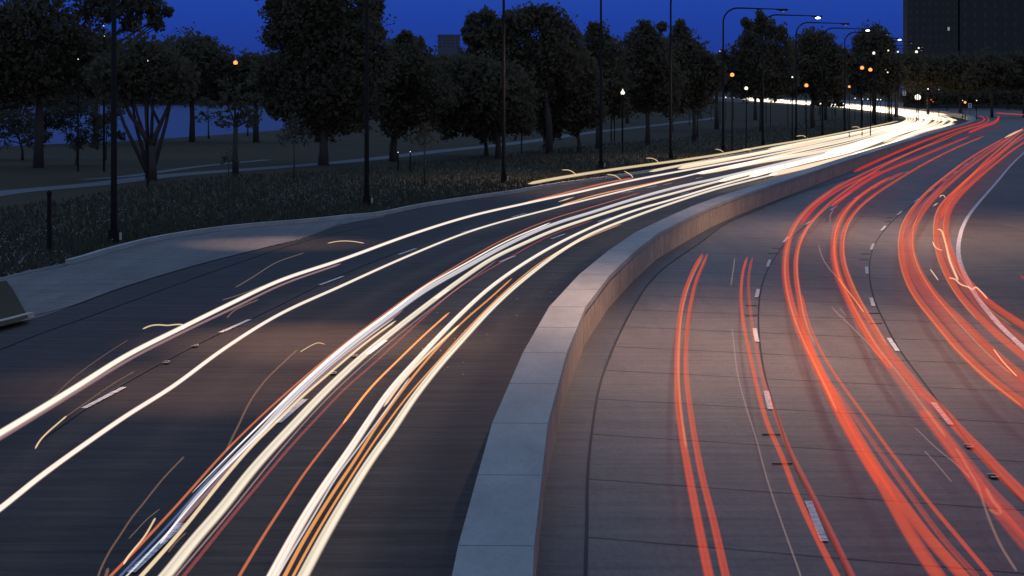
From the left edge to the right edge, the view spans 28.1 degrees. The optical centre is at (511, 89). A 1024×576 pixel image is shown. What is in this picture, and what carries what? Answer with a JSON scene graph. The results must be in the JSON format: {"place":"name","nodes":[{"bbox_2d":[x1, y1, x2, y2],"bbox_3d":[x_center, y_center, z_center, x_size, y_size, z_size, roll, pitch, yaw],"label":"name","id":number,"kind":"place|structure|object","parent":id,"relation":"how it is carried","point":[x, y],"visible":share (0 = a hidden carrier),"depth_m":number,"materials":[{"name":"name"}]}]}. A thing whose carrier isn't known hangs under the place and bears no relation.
{"place":"outdoors","nodes":[
{"label":"outdoors","id":0,"kind":"place"},
{"bbox_2d":[0,280,27,325],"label":"grass verge","id":1,"kind":"structure","parent":0,"point":[10,305],"depth_m":59.29,"materials":[{"name":"green plant"}]},
{"bbox_2d":[0,250,80,279],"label":"pavement","id":2,"kind":"structure","parent":0,"point":[33,270],"depth_m":72.92,"materials":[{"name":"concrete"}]},
{"bbox_2d":[47,191,51,250],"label":"post","id":3,"kind":"object","parent":2,"relation":"on","point":[49,228],"visible":0.93,"depth_m":79.62,"materials":[{"name":"metal"}]},
{"bbox_2d":[0,98,292,145],"bbox_3d":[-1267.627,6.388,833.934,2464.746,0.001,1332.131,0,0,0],"label":"water","id":4,"kind":"structure","parent":0,"point":[178,124],"depth_m":374.87,"materials":[{"name":"blue liquid"}]},
{"bbox_2d":[86,160,266,179],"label":"path","id":5,"kind":"structure","parent":0,"point":[163,171],"depth_m":163.28,"materials":[{"name":"concrete"}]},
{"bbox_2d":[0,118,713,195],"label":"path","id":6,"kind":"structure","parent":0,"point":[100,183],"depth_m":165.61,"materials":[{"name":"concrete"}]},
{"bbox_2d":[10,99,714,103],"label":"bank","id":7,"kind":"structure","parent":0,"point":[201,101],"depth_m":897.00,"materials":[{"name":"green plant"}]},
{"bbox_2d":[378,39,395,54],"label":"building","id":8,"kind":"structure","parent":0,"point":[386,41],"depth_m":2200.00,"materials":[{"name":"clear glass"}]},
{"bbox_2d":[437,34,460,56],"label":"building","id":9,"kind":"structure","parent":0,"point":[444,43],"depth_m":2300.00,"materials":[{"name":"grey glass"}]},
{"bbox_2d":[0,0,902,90],"label":"sky","id":10,"kind":"structure","parent":0,"point":[236,23],"materials":[{"name":"blue"}]},
{"bbox_2d":[0,101,966,575],"bbox_3d":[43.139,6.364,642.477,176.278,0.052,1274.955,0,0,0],"label":"road","id":11,"kind":"structure","parent":0,"point":[306,407],"depth_m":44.23,"materials":[{"name":"grey asphalt"}]},
{"bbox_2d":[0,312,33,325],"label":"kerb","id":12,"kind":"structure","parent":11,"relation":"on","point":[30,315],"depth_m":56.48,"materials":[{"name":"concrete"}]},
{"bbox_2d":[0,215,383,326],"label":"ramp apron","id":13,"kind":"object","parent":11,"relation":"on","point":[45,291],"visible":1,"depth_m":75.14,"materials":[{"name":"concrete"}]},
{"bbox_2d":[422,225,607,374],"bbox_3d":[2.975,6.370,80.083,4.771,0.020,68.958,0,0,7],"label":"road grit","id":14,"kind":"object","parent":11,"relation":"on","point":[504,313],"visible":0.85,"depth_m":57.80,"materials":[{"name":"grey gravel"}]},
{"bbox_2d":[452,99,975,575],"bbox_3d":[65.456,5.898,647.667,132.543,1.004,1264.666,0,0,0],"label":"median wall","id":15,"kind":"structure","parent":11,"relation":"on","point":[500,534],"depth_m":40.08,"materials":[{"name":"concrete"}]},
{"bbox_2d":[792,76,792,146],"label":"park lamp","id":16,"kind":"object","parent":11,"relation":"on","point":[792,111],"visible":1,"depth_m":229.94,"materials":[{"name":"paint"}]},
{"bbox_2d":[804,84,807,146],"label":"park lamp","id":17,"kind":"object","parent":11,"relation":"on","point":[806,86],"visible":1,"depth_m":229.93,"materials":[{"name":"metal"}]},
{"bbox_2d":[848,86,849,141],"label":"park lamp","id":18,"kind":"object","parent":11,"relation":"on","point":[849,113],"visible":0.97,"depth_m":249.94,"materials":[{"name":"metal"}]},
{"bbox_2d":[860,66,863,139],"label":"park lamp","id":19,"kind":"object","parent":11,"relation":"on","point":[861,67],"visible":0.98,"depth_m":259.96,"materials":[{"name":"metal"}]},
{"bbox_2d":[869,68,871,139],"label":"park lamp","id":20,"kind":"object","parent":11,"relation":"on","point":[870,70],"visible":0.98,"depth_m":259.93,"materials":[{"name":"metal"}]},
{"bbox_2d":[915,50,917,123],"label":"park lamp","id":21,"kind":"object","parent":11,"relation":"on","point":[916,51],"visible":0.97,"depth_m":379.94,"materials":[{"name":"metal"}]},
{"bbox_2d":[915,94,920,119],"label":"park lamp","id":22,"kind":"object","parent":11,"relation":"on","point":[917,105],"visible":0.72,"depth_m":429.94,"materials":[{"name":"paint"}]},
{"bbox_2d":[918,47,918,123],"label":"park lamp","id":23,"kind":"object","parent":11,"relation":"on","point":[918,85],"visible":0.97,"depth_m":379.96,"materials":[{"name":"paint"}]},
{"bbox_2d":[903,51,954,116],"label":"tree","id":24,"kind":"object","parent":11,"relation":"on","point":[934,69],"visible":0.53,"depth_m":478.17,"materials":[{"name":"green plant"}]},
{"bbox_2d":[0,91,1022,279],"bbox_3d":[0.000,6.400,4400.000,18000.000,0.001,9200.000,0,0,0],"label":"ground","id":25,"kind":"structure","parent":0,"point":[58,169],"depth_m":201.96,"materials":[{"name":"green plant"}]},
{"bbox_2d":[0,96,54,159],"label":"tree","id":26,"kind":"object","parent":25,"relation":"on","point":[12,119],"visible":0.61,"depth_m":185.72,"materials":[{"name":"green plant"}]},
{"bbox_2d":[22,88,110,164],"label":"tree","id":27,"kind":"object","parent":25,"relation":"on","point":[64,116],"visible":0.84,"depth_m":173.15,"materials":[{"name":"green plant"}]},
{"bbox_2d":[77,59,78,171],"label":"park lamp","id":28,"kind":"object","parent":25,"relation":"on","point":[78,115],"visible":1,"depth_m":159.96,"materials":[{"name":"metal"}]},
{"bbox_2d":[0,0,174,167],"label":"tree","id":29,"kind":"object","parent":25,"relation":"on","point":[28,73],"visible":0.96,"depth_m":166.51,"materials":[{"name":"green plant"}]},
{"bbox_2d":[103,25,103,171],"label":"park lamp","id":30,"kind":"object","parent":25,"relation":"on","point":[103,110],"visible":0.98,"depth_m":159.93,"materials":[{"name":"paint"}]},
{"bbox_2d":[32,16,176,144],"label":"tree","id":31,"kind":"object","parent":25,"relation":"on","point":[86,92],"visible":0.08,"depth_m":237.83,"materials":[{"name":"green plant"}]},
{"bbox_2d":[104,36,104,171],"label":"park lamp","id":32,"kind":"object","parent":25,"relation":"on","point":[104,120],"visible":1,"depth_m":159.94,"materials":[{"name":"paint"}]},
{"bbox_2d":[88,93,126,159],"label":"tree","id":33,"kind":"object","parent":25,"relation":"on","point":[119,133],"visible":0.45,"depth_m":186.04,"materials":[{"name":"green plant"}]},
{"bbox_2d":[107,0,121,243],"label":"street lamp","id":34,"kind":"object","parent":25,"relation":"on","point":[114,233],"visible":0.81,"depth_m":84.88,"materials":[{"name":"metal"}]},
{"bbox_2d":[79,16,200,180],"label":"tree","id":35,"kind":"object","parent":25,"relation":"on","point":[167,70],"visible":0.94,"depth_m":142.71,"materials":[{"name":"green plant"}]},
{"bbox_2d":[147,60,148,186],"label":"park lamp","id":36,"kind":"object","parent":25,"relation":"on","point":[147,123],"visible":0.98,"depth_m":134.95,"materials":[{"name":"metal"}]},
{"bbox_2d":[135,21,238,141],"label":"tree","id":37,"kind":"object","parent":25,"relation":"on","point":[208,56],"visible":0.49,"depth_m":248.29,"materials":[{"name":"green plant"}]},
{"bbox_2d":[195,96,222,138],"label":"tree","id":38,"kind":"object","parent":25,"relation":"on","point":[202,113],"visible":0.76,"depth_m":265.86,"materials":[{"name":"green plant"}]},
{"bbox_2d":[219,148,239,182],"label":"tree","id":39,"kind":"object","parent":25,"relation":"on","point":[224,158],"visible":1,"depth_m":134.69,"materials":[{"name":"green plant"}]},
{"bbox_2d":[233,61,237,90],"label":"park lamp","id":40,"kind":"object","parent":25,"relation":"on","point":[235,63],"visible":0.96,"depth_m":214.95,"materials":[{"name":"metal"}]},
{"bbox_2d":[209,74,263,173],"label":"tree","id":41,"kind":"object","parent":25,"relation":"on","point":[235,125],"visible":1,"depth_m":155.03,"materials":[{"name":"green plant"}]},
{"bbox_2d":[216,47,276,141],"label":"tree","id":42,"kind":"object","parent":25,"relation":"on","point":[243,69],"visible":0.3,"depth_m":248.48,"materials":[{"name":"green plant"}]},
{"bbox_2d":[238,109,260,135],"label":"tree","id":43,"kind":"object","parent":25,"relation":"on","point":[247,124],"visible":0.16,"depth_m":280.46,"materials":[{"name":"green plant"}]},
{"bbox_2d":[275,112,315,179],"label":"tree","id":44,"kind":"object","parent":25,"relation":"on","point":[305,132],"visible":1,"depth_m":141.23,"materials":[{"name":"green plant"}]},
{"bbox_2d":[246,0,407,164],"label":"tree","id":45,"kind":"object","parent":25,"relation":"on","point":[313,76],"visible":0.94,"depth_m":172.08,"materials":[{"name":"green plant"}]},
{"bbox_2d":[363,0,372,204],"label":"street lamp","id":46,"kind":"object","parent":25,"relation":"on","point":[366,197],"visible":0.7,"depth_m":112.43,"materials":[{"name":"metal"}]},
{"bbox_2d":[397,153,398,171],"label":"park lamp","id":47,"kind":"object","parent":25,"relation":"on","point":[398,161],"visible":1,"depth_m":159.96,"materials":[{"name":"metal"}]},
{"bbox_2d":[371,29,462,160],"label":"tree","id":48,"kind":"object","parent":25,"relation":"on","point":[415,92],"visible":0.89,"depth_m":181.77,"materials":[{"name":"green plant"}]},
{"bbox_2d":[0,126,836,255],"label":"wildflowers","id":49,"kind":"object","parent":25,"relation":"on","point":[310,199],"visible":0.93,"depth_m":116.58,"materials":[{"name":"white plant"}]},
{"bbox_2d":[0,115,850,276],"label":"grass tufts","id":50,"kind":"object","parent":25,"relation":"on","point":[77,245],"visible":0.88,"depth_m":118.98,"materials":[{"name":"green plant"}]},
{"bbox_2d":[410,117,441,185],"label":"tree","id":51,"kind":"object","parent":25,"relation":"on","point":[416,138],"visible":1,"depth_m":136.46,"materials":[{"name":"green plant"}]},
{"bbox_2d":[434,52,452,76],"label":"tree","id":52,"kind":"object","parent":25,"relation":"on","point":[445,58],"visible":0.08,"depth_m":378.55,"materials":[{"name":"green plant"}]},
{"bbox_2d":[436,123,500,155],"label":"tree","id":53,"kind":"object","parent":25,"relation":"on","point":[452,135],"visible":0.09,"depth_m":196.54,"materials":[{"name":"green plant"}]},
{"bbox_2d":[426,42,545,158],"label":"tree","id":54,"kind":"object","parent":25,"relation":"on","point":[477,106],"visible":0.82,"depth_m":188.45,"materials":[{"name":"green plant"}]},
{"bbox_2d":[65,101,906,264],"bbox_3d":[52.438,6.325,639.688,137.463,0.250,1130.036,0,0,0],"label":"kerb","id":55,"kind":"structure","parent":25,"relation":"on","point":[84,257],"depth_m":104.58,"materials":[{"name":"concrete"}]},
{"bbox_2d":[500,0,508,182],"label":"street lamp","id":56,"kind":"object","parent":25,"relation":"on","point":[503,176],"visible":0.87,"depth_m":140.18,"materials":[{"name":"metal"}]},
{"bbox_2d":[456,1,589,153],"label":"tree","id":57,"kind":"object","parent":25,"relation":"on","point":[554,48],"visible":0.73,"depth_m":203.89,"materials":[{"name":"green plant"}]},
{"bbox_2d":[533,45,610,151],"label":"tree","id":58,"kind":"object","parent":25,"relation":"on","point":[574,112],"visible":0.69,"depth_m":207.74,"materials":[{"name":"green plant"}]},
{"bbox_2d":[598,0,604,168],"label":"street lamp","id":59,"kind":"object","parent":25,"relation":"on","point":[600,140],"visible":0.92,"depth_m":165.07,"materials":[{"name":"metal"}]},
{"bbox_2d":[580,19,639,148],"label":"tree","id":60,"kind":"object","parent":25,"relation":"on","point":[613,56],"visible":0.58,"depth_m":221.54,"materials":[{"name":"green plant"}]},
{"bbox_2d":[621,89,624,153],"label":"park lamp","id":61,"kind":"object","parent":25,"relation":"on","point":[622,92],"visible":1,"depth_m":204.95,"materials":[{"name":"metal"}]},
{"bbox_2d":[615,19,690,144],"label":"tree","id":62,"kind":"object","parent":25,"relation":"on","point":[647,64],"visible":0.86,"depth_m":236.85,"materials":[{"name":"green plant"}]},
{"bbox_2d":[649,105,689,130],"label":"tree","id":63,"kind":"object","parent":25,"relation":"on","point":[665,114],"visible":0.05,"depth_m":315.18,"materials":[{"name":"green plant"}]},
{"bbox_2d":[668,0,672,158],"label":"street lamp","id":64,"kind":"object","parent":25,"relation":"on","point":[670,123],"visible":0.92,"depth_m":187.80,"materials":[{"name":"metal"}]},
{"bbox_2d":[665,18,730,140],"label":"tree","id":65,"kind":"object","parent":25,"relation":"on","point":[704,67],"visible":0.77,"depth_m":255.15,"materials":[{"name":"green plant"}]},
{"bbox_2d":[684,98,717,137],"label":"tree","id":66,"kind":"object","parent":25,"relation":"on","point":[698,116],"visible":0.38,"depth_m":272.95,"materials":[{"name":"green plant"}]},
{"bbox_2d":[714,58,740,128],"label":"tree","id":67,"kind":"object","parent":25,"relation":"on","point":[716,119],"visible":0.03,"depth_m":329.76,"materials":[{"name":"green plant"}]},
{"bbox_2d":[730,73,733,151],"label":"park lamp","id":68,"kind":"object","parent":25,"relation":"on","point":[731,74],"visible":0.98,"depth_m":204.95,"materials":[{"name":"metal"}]},
{"bbox_2d":[744,87,747,151],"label":"park lamp","id":69,"kind":"object","parent":25,"relation":"on","point":[746,88],"visible":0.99,"depth_m":204.94,"materials":[{"name":"metal"}]},
{"bbox_2d":[721,7,787,150],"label":"street lamp","id":70,"kind":"object","parent":25,"relation":"on","point":[723,138],"visible":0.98,"depth_m":213.25,"materials":[{"name":"metal"}]},
{"bbox_2d":[715,9,809,130],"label":"tree","id":71,"kind":"object","parent":25,"relation":"on","point":[747,72],"visible":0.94,"depth_m":314.15,"materials":[{"name":"green plant"}]},
{"bbox_2d":[753,63,783,119],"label":"tree","id":72,"kind":"object","parent":25,"relation":"on","point":[755,110],"depth_m":429.73,"materials":[{"name":"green plant"}]},
{"bbox_2d":[764,98,785,102],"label":"light trail","id":73,"kind":"object","parent":25,"relation":"on","point":[780,101],"visible":0.64,"depth_m":900.22,"materials":[{"name":"white"}]},
{"bbox_2d":[761,14,821,145],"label":"street lamp","id":74,"kind":"object","parent":25,"relation":"on","point":[763,141],"visible":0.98,"depth_m":232.64,"materials":[{"name":"metal"}]},
{"bbox_2d":[811,101,823,114],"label":"shrub","id":75,"kind":"object","parent":25,"relation":"on","point":[816,104],"visible":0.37,"depth_m":519.83,"materials":[{"name":"green plant"}]},
{"bbox_2d":[783,26,856,127],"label":"tree","id":76,"kind":"object","parent":25,"relation":"on","point":[809,40],"visible":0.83,"depth_m":339.45,"materials":[{"name":"green plant"}]},
{"bbox_2d":[794,22,849,139],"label":"street lamp","id":77,"kind":"object","parent":25,"relation":"on","point":[796,135],"visible":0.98,"depth_m":259.16,"materials":[{"name":"metal"}]},
{"bbox_2d":[827,101,843,114],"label":"shrub","id":78,"kind":"object","parent":25,"relation":"on","point":[838,105],"visible":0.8,"depth_m":519.81,"materials":[{"name":"green plant"}]},
{"bbox_2d":[824,79,851,119],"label":"tree","id":79,"kind":"object","parent":25,"relation":"on","point":[825,110],"depth_m":429.72,"materials":[{"name":"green plant"}]},
{"bbox_2d":[821,27,870,135],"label":"street lamp","id":80,"kind":"object","parent":25,"relation":"on","point":[822,133],"visible":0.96,"depth_m":282.39,"materials":[{"name":"metal"}]},
{"bbox_2d":[843,32,889,132],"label":"street lamp","id":81,"kind":"object","parent":25,"relation":"on","point":[844,130],"visible":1,"depth_m":303.33,"materials":[{"name":"metal"}]},
{"bbox_2d":[841,19,911,122],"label":"tree","id":82,"kind":"object","parent":25,"relation":"on","point":[897,71],"visible":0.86,"depth_m":391.87,"materials":[{"name":"green plant"}]},
{"bbox_2d":[860,37,902,128],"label":"street lamp","id":83,"kind":"object","parent":25,"relation":"on","point":[899,39],"visible":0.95,"depth_m":335.63,"materials":[{"name":"metal"}]},
{"bbox_2d":[887,72,887,123],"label":"park lamp","id":84,"kind":"object","parent":25,"relation":"on","point":[887,97],"visible":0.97,"depth_m":379.96,"materials":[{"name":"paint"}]},
{"bbox_2d":[888,50,888,123],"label":"park lamp","id":85,"kind":"object","parent":25,"relation":"on","point":[888,86],"visible":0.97,"depth_m":379.95,"materials":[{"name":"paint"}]},
{"bbox_2d":[874,41,913,125],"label":"street lamp","id":86,"kind":"object","parent":25,"relation":"on","point":[875,123],"visible":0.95,"depth_m":359.20,"materials":[{"name":"metal"}]},
{"bbox_2d":[877,47,928,117],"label":"tree","id":87,"kind":"object","parent":25,"relation":"on","point":[909,62],"visible":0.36,"depth_m":467.64,"materials":[{"name":"green plant"}]},
{"bbox_2d":[889,45,924,122],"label":"street lamp","id":88,"kind":"object","parent":25,"relation":"on","point":[889,87],"visible":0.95,"depth_m":393.73,"materials":[{"name":"metal"}]},
{"bbox_2d":[890,48,923,119],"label":"street lamp","id":89,"kind":"object","parent":25,"relation":"on","point":[891,117],"visible":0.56,"depth_m":426.54,"materials":[{"name":"metal"}]},
{"bbox_2d":[898,88,944,108],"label":"shrub","id":90,"kind":"object","parent":25,"relation":"on","point":[907,99],"visible":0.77,"depth_m":638.45,"materials":[{"name":"green plant"}]},
{"bbox_2d":[903,0,957,107],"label":"building","id":91,"kind":"structure","parent":25,"relation":"on","point":[931,26],"depth_m":700.00,"materials":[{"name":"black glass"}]},
{"bbox_2d":[956,89,997,109],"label":"shrub","id":92,"kind":"object","parent":25,"relation":"on","point":[983,98],"visible":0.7,"depth_m":638.96,"materials":[{"name":"green plant"}]},
{"bbox_2d":[958,0,1023,107],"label":"building","id":93,"kind":"structure","parent":25,"relation":"on","point":[996,26],"depth_m":700.00,"materials":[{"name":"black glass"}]},
{"bbox_2d":[986,87,1022,109],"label":"shrub","id":94,"kind":"object","parent":25,"relation":"on","point":[1005,97],"visible":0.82,"depth_m":638.56,"materials":[{"name":"green plant"}]},
{"bbox_2d":[1015,89,1022,108],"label":"shrub","id":95,"kind":"object","parent":25,"relation":"on","point":[1021,102],"visible":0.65,"depth_m":639.02,"materials":[{"name":"green plant"}]},
{"bbox_2d":[584,97,1023,575],"bbox_3d":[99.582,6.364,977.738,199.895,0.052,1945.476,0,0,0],"label":"road","id":96,"kind":"structure","parent":0,"point":[827,380],"depth_m":42.37,"materials":[{"name":"grey asphalt"}]},
{"bbox_2d":[536,140,950,575],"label":"gutter","id":97,"kind":"object","parent":96,"relation":"on","point":[561,543],"visible":0.71,"depth_m":37.88,"materials":[{"name":"concrete"}]},
{"bbox_2d":[929,88,969,109],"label":"shrub","id":98,"kind":"object","parent":96,"relation":"on","point":[951,98],"visible":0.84,"depth_m":638.38,"materials":[{"name":"green plant"}]},
{"bbox_2d":[934,46,984,112],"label":"tree","id":99,"kind":"object","parent":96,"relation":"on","point":[954,63],"visible":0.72,"depth_m":478.16,"materials":[{"name":"green plant"}]},
{"bbox_2d":[959,45,1021,116],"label":"tree","id":100,"kind":"object","parent":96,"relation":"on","point":[980,74],"visible":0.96,"depth_m":468.75,"materials":[{"name":"green plant"}]},
{"bbox_2d":[996,46,1023,116],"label":"tree","id":101,"kind":"object","parent":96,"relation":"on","point":[1018,71],"visible":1,"depth_m":468.45,"materials":[{"name":"green plant"}]},
{"bbox_2d":[885,69,885,123],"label":"park lamp","id":102,"kind":"object","parent":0,"point":[885,96],"visible":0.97,"depth_m":379.97,"materials":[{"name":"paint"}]},
{"bbox_2d":[960,154,1023,344],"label":"shoulder","id":103,"kind":"object","parent":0,"point":[992,248],"visible":1,"depth_m":81.72}
]}

